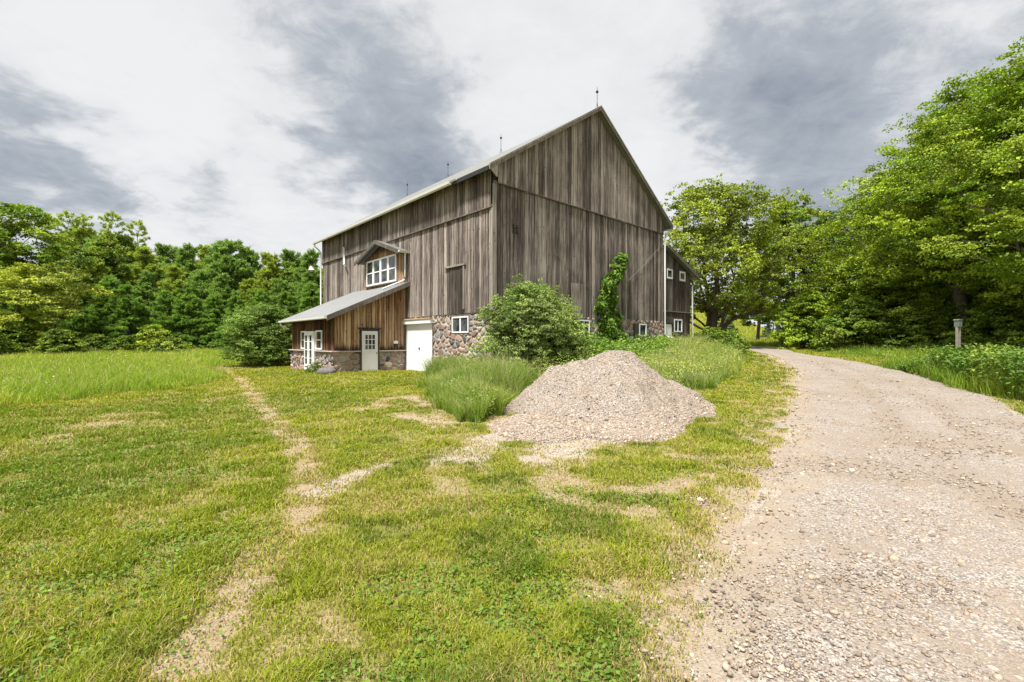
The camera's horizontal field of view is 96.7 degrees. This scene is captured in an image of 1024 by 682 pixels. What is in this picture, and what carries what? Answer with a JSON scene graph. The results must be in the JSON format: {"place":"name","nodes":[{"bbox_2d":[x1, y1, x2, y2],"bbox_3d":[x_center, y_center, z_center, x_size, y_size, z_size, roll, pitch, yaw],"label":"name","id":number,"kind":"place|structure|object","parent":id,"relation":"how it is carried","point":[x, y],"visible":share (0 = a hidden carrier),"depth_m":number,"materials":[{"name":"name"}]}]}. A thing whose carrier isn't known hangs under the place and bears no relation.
{"place":"outdoors","nodes":[
{"label":"outdoors","id":0,"kind":"place"},
{"bbox_2d":[0,346,289,406],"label":"meadow grass","id":1,"kind":"structure","parent":0,"point":[155,374],"depth_m":18.08,"materials":[{"name":"green plant"}]},
{"bbox_2d":[0,345,1023,681],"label":"lawn grass","id":2,"kind":"structure","parent":0,"point":[314,563],"depth_m":3.72,"materials":[{"name":"green plant"}]},
{"bbox_2d":[0,310,1023,681],"bbox_3d":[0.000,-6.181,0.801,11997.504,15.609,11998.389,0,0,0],"label":"ground","id":3,"kind":"structure","parent":0,"point":[210,630],"depth_m":3.66,"materials":[{"name":"soil"}]},
{"bbox_2d":[0,323,24,355],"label":"shrub","id":4,"kind":"object","parent":3,"relation":"on","point":[8,346],"visible":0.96,"depth_m":35.85,"materials":[{"name":"green plant"}]},
{"bbox_2d":[0,226,26,281],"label":"maple tree","id":5,"kind":"object","parent":3,"relation":"on","point":[2,234],"visible":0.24,"depth_m":46.13,"materials":[{"name":"green plant"}]},
{"bbox_2d":[0,321,41,354],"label":"shrub","id":6,"kind":"object","parent":3,"relation":"on","point":[25,339],"visible":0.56,"depth_m":37.58,"materials":[{"name":"green plant"}]},
{"bbox_2d":[0,276,43,349],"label":"spruce tree","id":7,"kind":"object","parent":3,"relation":"on","point":[12,307],"visible":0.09,"depth_m":41.88,"materials":[{"name":"green plant"}]},
{"bbox_2d":[0,202,80,277],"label":"maple tree","id":8,"kind":"object","parent":3,"relation":"on","point":[44,235],"visible":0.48,"depth_m":49.09,"materials":[{"name":"green plant"}]},
{"bbox_2d":[0,262,116,350],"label":"maple tree","id":9,"kind":"object","parent":3,"relation":"on","point":[58,309],"visible":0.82,"depth_m":39.32,"materials":[{"name":"green plant"}]},
{"bbox_2d":[35,210,83,269],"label":"pine tree","id":10,"kind":"object","parent":3,"relation":"on","point":[74,231],"visible":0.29,"depth_m":58.15,"materials":[{"name":"green plant"}]},
{"bbox_2d":[29,328,90,355],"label":"shrub","id":11,"kind":"object","parent":3,"relation":"on","point":[61,339],"visible":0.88,"depth_m":36.51,"materials":[{"name":"green plant"}]},
{"bbox_2d":[39,260,81,327],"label":"pine tree","id":12,"kind":"object","parent":3,"relation":"on","point":[59,270],"visible":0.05,"depth_m":47.75,"materials":[{"name":"green plant"}]},
{"bbox_2d":[21,246,133,330],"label":"maple tree","id":13,"kind":"object","parent":3,"relation":"on","point":[105,253],"visible":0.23,"depth_m":50.30,"materials":[{"name":"green plant"}]},
{"bbox_2d":[56,283,102,338],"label":"spruce tree","id":14,"kind":"object","parent":3,"relation":"on","point":[72,322],"visible":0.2,"depth_m":44.85,"materials":[{"name":"green plant"}]},
{"bbox_2d":[61,226,97,255],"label":"pine tree","id":15,"kind":"object","parent":3,"relation":"on","point":[91,233],"visible":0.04,"depth_m":60.07,"materials":[{"name":"green plant"}]},
{"bbox_2d":[66,213,98,254],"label":"pine tree","id":16,"kind":"object","parent":3,"relation":"on","point":[83,219],"visible":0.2,"depth_m":59.52,"materials":[{"name":"green plant"}]},
{"bbox_2d":[80,257,108,325],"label":"pine tree","id":17,"kind":"object","parent":3,"relation":"on","point":[97,264],"visible":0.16,"depth_m":49.17,"materials":[{"name":"green plant"}]},
{"bbox_2d":[81,334,114,352],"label":"shrub","id":18,"kind":"object","parent":3,"relation":"on","point":[96,342],"visible":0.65,"depth_m":39.64,"materials":[{"name":"green plant"}]},
{"bbox_2d":[72,233,123,267],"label":"pine tree","id":19,"kind":"object","parent":3,"relation":"on","point":[91,242],"visible":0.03,"depth_m":57.64,"materials":[{"name":"green plant"}]},
{"bbox_2d":[73,273,131,338],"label":"spruce tree","id":20,"kind":"object","parent":3,"relation":"on","point":[98,311],"visible":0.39,"depth_m":44.34,"materials":[{"name":"green plant"}]},
{"bbox_2d":[89,210,133,273],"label":"pine tree","id":21,"kind":"object","parent":3,"relation":"on","point":[118,218],"visible":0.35,"depth_m":57.47,"materials":[{"name":"green plant"}]},
{"bbox_2d":[101,335,139,351],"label":"shrub","id":22,"kind":"object","parent":3,"relation":"on","point":[123,343],"visible":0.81,"depth_m":39.49,"materials":[{"name":"green plant"}]},
{"bbox_2d":[108,266,132,307],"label":"pine tree","id":23,"kind":"object","parent":3,"relation":"on","point":[127,268],"visible":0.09,"depth_m":52.54,"materials":[{"name":"green plant"}]},
{"bbox_2d":[109,233,139,274],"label":"pine tree","id":24,"kind":"object","parent":3,"relation":"on","point":[124,239],"visible":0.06,"depth_m":58.27,"materials":[{"name":"green plant"}]},
{"bbox_2d":[99,281,152,345],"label":"spruce tree","id":25,"kind":"object","parent":3,"relation":"on","point":[136,313],"visible":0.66,"depth_m":42.96,"materials":[{"name":"green plant"}]},
{"bbox_2d":[119,219,159,277],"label":"pine tree","id":26,"kind":"object","parent":3,"relation":"on","point":[140,224],"visible":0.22,"depth_m":59.40,"materials":[{"name":"green plant"}]},
{"bbox_2d":[122,245,165,307],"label":"pine tree","id":27,"kind":"object","parent":3,"relation":"on","point":[148,261],"visible":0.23,"depth_m":53.82,"materials":[{"name":"green plant"}]},
{"bbox_2d":[129,269,159,331],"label":"pine tree","id":28,"kind":"object","parent":3,"relation":"on","point":[146,288],"visible":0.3,"depth_m":49.94,"materials":[{"name":"green plant"}]},
{"bbox_2d":[135,324,170,352],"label":"shrub","id":29,"kind":"object","parent":3,"relation":"on","point":[150,334],"visible":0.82,"depth_m":37.91,"materials":[{"name":"green plant"}]},
{"bbox_2d":[138,288,186,345],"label":"spruce tree","id":30,"kind":"object","parent":3,"relation":"on","point":[163,298],"visible":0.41,"depth_m":44.28,"materials":[{"name":"green plant"}]},
{"bbox_2d":[152,242,178,278],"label":"pine tree","id":31,"kind":"object","parent":3,"relation":"on","point":[166,256],"visible":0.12,"depth_m":59.56,"materials":[{"name":"green plant"}]},
{"bbox_2d":[146,336,194,352],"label":"shrub","id":32,"kind":"object","parent":3,"relation":"on","point":[170,343],"visible":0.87,"depth_m":37.98,"materials":[{"name":"green plant"}]},
{"bbox_2d":[150,264,191,335],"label":"pine tree","id":33,"kind":"object","parent":3,"relation":"on","point":[176,280],"visible":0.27,"depth_m":47.64,"materials":[{"name":"green plant"}]},
{"bbox_2d":[161,241,206,307],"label":"pine tree","id":34,"kind":"object","parent":3,"relation":"on","point":[186,258],"visible":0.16,"depth_m":54.84,"materials":[{"name":"green plant"}]},
{"bbox_2d":[159,280,212,349],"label":"spruce tree","id":35,"kind":"object","parent":3,"relation":"on","point":[182,307],"visible":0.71,"depth_m":44.54,"materials":[{"name":"green plant"}]},
{"bbox_2d":[188,243,211,277],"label":"pine tree","id":36,"kind":"object","parent":3,"relation":"on","point":[202,253],"visible":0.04,"depth_m":59.39,"materials":[{"name":"green plant"}]},
{"bbox_2d":[183,269,224,343],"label":"pine tree","id":37,"kind":"object","parent":3,"relation":"on","point":[200,278],"visible":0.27,"depth_m":49.44,"materials":[{"name":"green plant"}]},
{"bbox_2d":[186,291,226,350],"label":"spruce tree","id":38,"kind":"object","parent":3,"relation":"on","point":[210,316],"visible":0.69,"depth_m":44.78,"materials":[{"name":"green plant"}]},
{"bbox_2d":[201,272,234,342],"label":"pine tree","id":39,"kind":"object","parent":3,"relation":"on","point":[220,282],"visible":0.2,"depth_m":48.92,"materials":[{"name":"green plant"}]},
{"bbox_2d":[197,239,251,300],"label":"pine tree","id":40,"kind":"object","parent":3,"relation":"on","point":[221,260],"visible":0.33,"depth_m":54.58,"materials":[{"name":"green plant"}]},
{"bbox_2d":[209,292,256,349],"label":"spruce tree","id":41,"kind":"object","parent":3,"relation":"on","point":[234,300],"visible":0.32,"depth_m":42.84,"materials":[{"name":"green plant"}]},
{"bbox_2d":[238,277,256,307],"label":"pine tree","id":42,"kind":"object","parent":3,"relation":"on","point":[247,286],"visible":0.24,"depth_m":47.63,"materials":[{"name":"green plant"}]},
{"bbox_2d":[232,244,266,287],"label":"pine tree","id":43,"kind":"object","parent":3,"relation":"on","point":[251,257],"visible":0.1,"depth_m":58.01,"materials":[{"name":"green plant"}]},
{"bbox_2d":[218,300,293,366],"bbox_3d":[-14.275,-0.386,26.463,4.998,3.956,4.177,0,0,-10],"label":"shrub","id":44,"kind":"object","parent":3,"relation":"on","point":[270,332],"visible":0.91,"depth_m":25.66,"materials":[{"name":"green plant"}]},
{"bbox_2d":[247,289,271,330],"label":"spruce tree","id":45,"kind":"object","parent":3,"relation":"on","point":[261,296],"visible":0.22,"depth_m":45.84,"materials":[{"name":"green plant"}]},
{"bbox_2d":[252,251,282,303],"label":"pine tree","id":46,"kind":"object","parent":3,"relation":"on","point":[271,263],"visible":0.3,"depth_m":54.08,"materials":[{"name":"green plant"}]},
{"bbox_2d":[268,277,295,305],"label":"pine tree","id":47,"kind":"object","parent":3,"relation":"on","point":[283,284],"visible":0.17,"depth_m":49.35,"materials":[{"name":"green plant"}]},
{"bbox_2d":[273,289,299,348],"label":"spruce tree","id":48,"kind":"object","parent":3,"relation":"on","point":[282,296],"visible":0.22,"depth_m":43.63,"materials":[{"name":"green plant"}]},
{"bbox_2d":[276,248,301,295],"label":"pine tree","id":49,"kind":"object","parent":3,"relation":"on","point":[291,260],"visible":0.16,"depth_m":59.05,"materials":[{"name":"green plant"}]},
{"bbox_2d":[287,247,322,309],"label":"pine tree","id":50,"kind":"object","parent":3,"relation":"on","point":[307,262],"visible":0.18,"depth_m":54.06,"materials":[{"name":"green plant"}]},
{"bbox_2d":[289,281,322,336],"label":"spruce tree","id":51,"kind":"object","parent":3,"relation":"on","point":[310,292],"visible":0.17,"depth_m":43.36,"materials":[{"name":"green plant"}]},
{"bbox_2d":[291,269,322,313],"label":"pine tree","id":52,"kind":"object","parent":3,"relation":"on","point":[311,277],"visible":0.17,"depth_m":49.92,"materials":[{"name":"green plant"}]},
{"bbox_2d":[302,361,322,372],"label":"shrub","id":53,"kind":"object","parent":3,"relation":"on","point":[312,369],"visible":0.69,"depth_m":20.99,"materials":[{"name":"green plant"}]},
{"bbox_2d":[317,367,335,374],"bbox_3d":[-8.144,1.366,19.992,0.822,0.434,0.598,0,0,0],"label":"boulder","id":54,"kind":"object","parent":3,"relation":"on","point":[326,370],"visible":0.62,"depth_m":19.77,"materials":[{"name":"grey stone"}]},
{"bbox_2d":[0,392,791,681],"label":"clover","id":55,"kind":"object","parent":3,"relation":"on","point":[418,653],"visible":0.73,"depth_m":2.73,"materials":[{"name":"green plant"}]},
{"bbox_2d":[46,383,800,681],"bbox_3d":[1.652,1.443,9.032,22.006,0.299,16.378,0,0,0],"label":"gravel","id":56,"kind":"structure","parent":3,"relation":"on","point":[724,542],"depth_m":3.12,"materials":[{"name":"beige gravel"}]},
{"bbox_2d":[408,347,540,422],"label":"tall grass","id":57,"kind":"structure","parent":3,"relation":"on","point":[471,410],"depth_m":11.26,"materials":[{"name":"green plant"}]},
{"bbox_2d":[278,90,698,371],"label":"barn","id":58,"kind":"structure","parent":3,"relation":"on","point":[572,208],"depth_m":21.72,"materials":[{"name":"wood"}]},
{"bbox_2d":[304,331,315,368],"bbox_3d":[-10.056,0.495,22.591,0.200,1.950,1.360,0,0,-42],"label":"french door","id":59,"kind":"structure","parent":58,"relation":"in","point":[309,336],"depth_m":22.45,"materials":[{"name":"white paint"}]},
{"bbox_2d":[315,330,321,349],"bbox_3d":[-9.255,-0.050,21.819,0.060,0.920,0.800,0,0,-42],"label":"window","id":60,"kind":"structure","parent":58,"relation":"in","point":[316,331],"depth_m":21.79,"materials":[{"name":"white paint"}]},
{"bbox_2d":[358,327,380,371],"bbox_3d":[-6.741,0.460,21.581,1.100,2.180,0.170,0,0,-43],"label":"door","id":61,"kind":"structure","parent":58,"relation":"in","point":[369,338],"depth_m":21.55,"materials":[{"name":"white paint"}]},
{"bbox_2d":[366,260,372,286],"bbox_3d":[-7.944,-3.770,25.490,0.070,1.400,0.840,0,0,-42],"label":"window","id":62,"kind":"structure","parent":58,"relation":"in","point":[369,265],"depth_m":25.55,"materials":[{"name":"white paint"}]},
{"bbox_2d":[373,258,379,284],"bbox_3d":[-7.363,-3.770,24.856,0.070,1.400,0.840,0,0,-42],"label":"window","id":63,"kind":"structure","parent":58,"relation":"in","point":[376,263],"depth_m":24.92,"materials":[{"name":"white paint"}]},
{"bbox_2d":[380,256,387,283],"bbox_3d":[-6.782,-3.770,24.222,0.070,1.400,0.840,0,0,-42],"label":"window","id":64,"kind":"structure","parent":58,"relation":"in","point":[384,260],"depth_m":24.23,"materials":[{"name":"white paint"}]},
{"bbox_2d":[388,254,396,281],"bbox_3d":[-6.201,-3.770,23.588,0.070,1.400,0.840,0,0,-42],"label":"window","id":65,"kind":"structure","parent":58,"relation":"in","point":[392,259],"depth_m":23.58,"materials":[{"name":"white paint"}]},
{"bbox_2d":[402,317,433,370],"bbox_3d":[-4.539,0.330,21.924,0.290,2.840,2.600,0,0,-42],"label":"garage door","id":66,"kind":"structure","parent":58,"relation":"in","point":[418,332],"depth_m":21.97,"materials":[{"name":"white paint"}]},
{"bbox_2d":[450,266,462,313],"bbox_3d":[-2.393,-2.186,19.665,0.044,2.007,0.984,0,0,-43],"label":"loft door","id":67,"kind":"structure","parent":58,"relation":"in","point":[456,274],"depth_m":19.66,"materials":[{"name":"grey wood"}]},
{"bbox_2d":[451,314,469,334],"bbox_3d":[-2.204,-0.700,19.466,0.070,0.840,1.340,0,0,-43],"label":"window","id":68,"kind":"structure","parent":58,"relation":"in","point":[460,324],"depth_m":19.42,"materials":[{"name":"white paint"}]},
{"bbox_2d":[571,283,583,315],"bbox_3d":[3.081,-1.933,21.401,0.874,1.534,0.033,0,0,-43],"label":"loft door","id":69,"kind":"structure","parent":58,"relation":"in","point":[577,290],"depth_m":21.43,"materials":[{"name":"grey wood"}]},
{"bbox_2d":[578,319,589,337],"bbox_3d":[3.394,-0.600,21.659,0.950,0.900,0.130,0,0,-43],"label":"window","id":70,"kind":"structure","parent":58,"relation":"in","point":[585,321],"depth_m":21.77,"materials":[{"name":"white paint"}]},
{"bbox_2d":[593,252,628,345],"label":"climbing vine","id":71,"kind":"object","parent":58,"relation":"attached to","point":[606,303],"visible":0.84,"depth_m":22.67,"materials":[{"name":"green plant"}]},
{"bbox_2d":[638,323,646,336],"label":"window","id":72,"kind":"structure","parent":58,"relation":"in","point":[642,326],"depth_m":25.11,"materials":[{"name":"white paint"}]},
{"bbox_2d":[663,316,672,336],"bbox_3d":[9.305,-0.400,27.100,0.980,2.100,0.090,0,0,-43],"label":"door","id":73,"kind":"structure","parent":58,"relation":"in","point":[669,327],"depth_m":27.19,"materials":[{"name":"white paint"}]},
{"bbox_2d":[666,267,672,279],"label":"window","id":74,"kind":"structure","parent":58,"relation":"in","point":[669,271],"depth_m":27.18,"materials":[{"name":"white paint"}]},
{"bbox_2d":[673,318,682,332],"bbox_3d":[10.187,-0.940,27.930,1.140,0.920,0.060,0,0,-43],"label":"window","id":75,"kind":"structure","parent":58,"relation":"in","point":[677,322],"depth_m":27.90,"materials":[{"name":"white paint"}]},
{"bbox_2d":[678,270,685,282],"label":"window","id":76,"kind":"structure","parent":58,"relation":"in","point":[681,274],"depth_m":28.18,"materials":[{"name":"white paint"}]},
{"bbox_2d":[466,273,592,376],"bbox_3d":[0.527,-0.375,15.762,4.353,4.089,3.457,0,0,-17],"label":"shrub","id":77,"kind":"object","parent":3,"relation":"on","point":[524,328],"visible":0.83,"depth_m":15.19,"materials":[{"name":"green plant"}]},
{"bbox_2d":[521,316,601,367],"bbox_3d":[1.682,0.390,16.597,3.639,2.658,2.969,0,0,-17],"label":"shrub","id":78,"kind":"object","parent":3,"relation":"on","point":[589,333],"visible":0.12,"depth_m":16.10,"materials":[{"name":"green plant"}]},
{"bbox_2d":[490,350,716,443],"bbox_3d":[1.777,0.920,9.525,4.390,1.438,6.171,0,0,38],"label":"gravel pile","id":79,"kind":"object","parent":3,"relation":"on","point":[622,396],"visible":0.94,"depth_m":8.88,"materials":[{"name":"gravel"}]},
{"bbox_2d":[542,332,688,369],"bbox_3d":[5.536,0.550,19.956,14.207,1.999,5.152,0,0,-43],"label":"brush","id":80,"kind":"object","parent":3,"relation":"on","point":[657,342],"visible":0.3,"depth_m":18.92,"materials":[{"name":"green plant"}]},
{"bbox_2d":[525,331,746,390],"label":"tall grass","id":81,"kind":"structure","parent":3,"relation":"on","point":[709,381],"depth_m":16.15,"materials":[{"name":"green plant"}]},
{"bbox_2d":[694,326,725,337],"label":"shrub","id":82,"kind":"object","parent":3,"relation":"on","point":[706,330],"visible":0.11,"depth_m":30.89,"materials":[{"name":"green plant"}]},
{"bbox_2d":[717,302,738,336],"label":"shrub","id":83,"kind":"object","parent":3,"relation":"on","point":[730,326],"visible":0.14,"depth_m":61.47,"materials":[{"name":"green plant"}]},
{"bbox_2d":[704,329,754,355],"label":"shrub","id":84,"kind":"object","parent":3,"relation":"on","point":[718,336],"visible":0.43,"depth_m":24.44,"materials":[{"name":"green plant"}]},
{"bbox_2d":[661,173,834,329],"bbox_3d":[16.250,-6.141,36.999,17.557,13.859,12.917,0,0,-2],"label":"ash tree","id":85,"kind":"object","parent":3,"relation":"on","point":[703,245],"visible":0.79,"depth_m":34.69,"materials":[{"name":"green plant"}]},
{"bbox_2d":[735,274,788,339],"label":"maple tree","id":86,"kind":"object","parent":3,"relation":"on","point":[758,331],"visible":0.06,"depth_m":57.74,"materials":[{"name":"green plant"}]},
{"bbox_2d":[755,312,782,338],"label":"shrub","id":87,"kind":"object","parent":3,"relation":"on","point":[768,327],"visible":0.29,"depth_m":73.77,"materials":[{"name":"green plant"}]},
{"bbox_2d":[690,306,859,344],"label":"field grass","id":88,"kind":"structure","parent":3,"relation":"on","point":[748,332],"depth_m":85.87,"materials":[{"name":"green plant"}]},
{"bbox_2d":[721,199,859,345],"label":"maple tree","id":89,"kind":"object","parent":3,"relation":"on","point":[799,216],"visible":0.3,"depth_m":42.85,"materials":[{"name":"green plant"}]},
{"bbox_2d":[768,289,834,349],"bbox_3d":[21.843,-1.521,34.038,5.113,4.704,5.431,0,0,16],"label":"shrub","id":90,"kind":"object","parent":3,"relation":"on","point":[806,305],"visible":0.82,"depth_m":33.45,"materials":[{"name":"green plant"}]},
{"bbox_2d":[774,210,855,335],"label":"maple tree","id":91,"kind":"object","parent":3,"relation":"on","point":[818,222],"visible":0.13,"depth_m":42.49,"materials":[{"name":"green plant"}]},
{"bbox_2d":[785,174,928,316],"bbox_3d":[27.658,-6.060,35.394,11.007,13.777,13.061,0,0,-11],"label":"maple tree","id":92,"kind":"object","parent":3,"relation":"on","point":[841,237],"visible":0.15,"depth_m":35.21,"materials":[{"name":"green plant"}]},
{"bbox_2d":[808,295,910,351],"bbox_3d":[22.234,-0.989,29.053,5.340,4.030,5.850,0,0,43],"label":"shrub","id":93,"kind":"object","parent":3,"relation":"on","point":[857,313],"visible":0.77,"depth_m":28.34,"materials":[{"name":"green plant"}]},
{"bbox_2d":[742,338,1023,399],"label":"roadside grass","id":94,"kind":"structure","parent":3,"relation":"on","point":[981,387],"depth_m":14.84,"materials":[{"name":"green plant"}]},
{"bbox_2d":[842,264,933,347],"bbox_3d":[26.159,-2.136,31.277,8.159,6.232,5.992,0,0,-34],"label":"shrub","id":95,"kind":"object","parent":3,"relation":"on","point":[866,288],"visible":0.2,"depth_m":30.31,"materials":[{"name":"green plant"}]},
{"bbox_2d":[848,299,963,349],"bbox_3d":[23.392,-0.613,26.477,5.546,3.678,5.008,0,0,-15],"label":"shrub","id":96,"kind":"object","parent":3,"relation":"on","point":[913,317],"visible":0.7,"depth_m":25.90,"materials":[{"name":"green plant"}]},
{"bbox_2d":[803,66,1023,335],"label":"maple tree","id":97,"kind":"object","parent":3,"relation":"on","point":[959,296],"visible":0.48,"depth_m":25.52,"materials":[{"name":"green plant"}]},
{"bbox_2d":[835,335,1023,400],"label":"undergrowth","id":98,"kind":"object","parent":3,"relation":"on","point":[1005,357],"visible":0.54,"depth_m":13.27,"materials":[{"name":"green plant"}]},
{"bbox_2d":[844,99,1015,312],"bbox_3d":[28.518,-7.386,29.489,10.087,16.472,13.779,0,0,19],"label":"maple tree","id":99,"kind":"object","parent":3,"relation":"on","point":[883,257],"visible":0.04,"depth_m":30.22,"materials":[{"name":"green plant"}]},
{"bbox_2d":[883,272,977,335],"bbox_3d":[25.939,-1.649,27.709,5.572,5.187,6.166,0,0,36],"label":"shrub","id":100,"kind":"object","parent":3,"relation":"on","point":[934,294],"visible":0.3,"depth_m":26.50,"materials":[{"name":"green plant"}]},
{"bbox_2d":[888,36,1023,306],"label":"maple tree","id":101,"kind":"object","parent":3,"relation":"on","point":[1004,272],"visible":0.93,"depth_m":21.02,"materials":[{"name":"green plant"}]},
{"bbox_2d":[953,319,962,350],"bbox_3d":[21.567,0.073,22.000,0.320,2.250,0.240,0,0,-17],"label":"post","id":102,"kind":"object","parent":3,"relation":"on","point":[957,324],"visible":0.71,"depth_m":21.96,"materials":[{"name":"grey paint"}]},
{"bbox_2d":[911,282,1023,344],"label":"shrub","id":103,"kind":"object","parent":3,"relation":"on","point":[975,293],"visible":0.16,"depth_m":24.61,"materials":[{"name":"green plant"}]},
{"bbox_2d":[936,293,1023,349],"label":"shrub","id":104,"kind":"object","parent":3,"relation":"on","point":[986,317],"visible":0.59,"depth_m":22.24,"materials":[{"name":"green plant"}]},
{"bbox_2d":[0,0,1023,329],"label":"sky","id":105,"kind":"structure","parent":0,"point":[271,126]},
{"bbox_2d":[635,346,1023,681],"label":"driveway","id":106,"kind":"structure","parent":0,"point":[980,539],"depth_m":3.50,"materials":[{"name":"beige gravel"}]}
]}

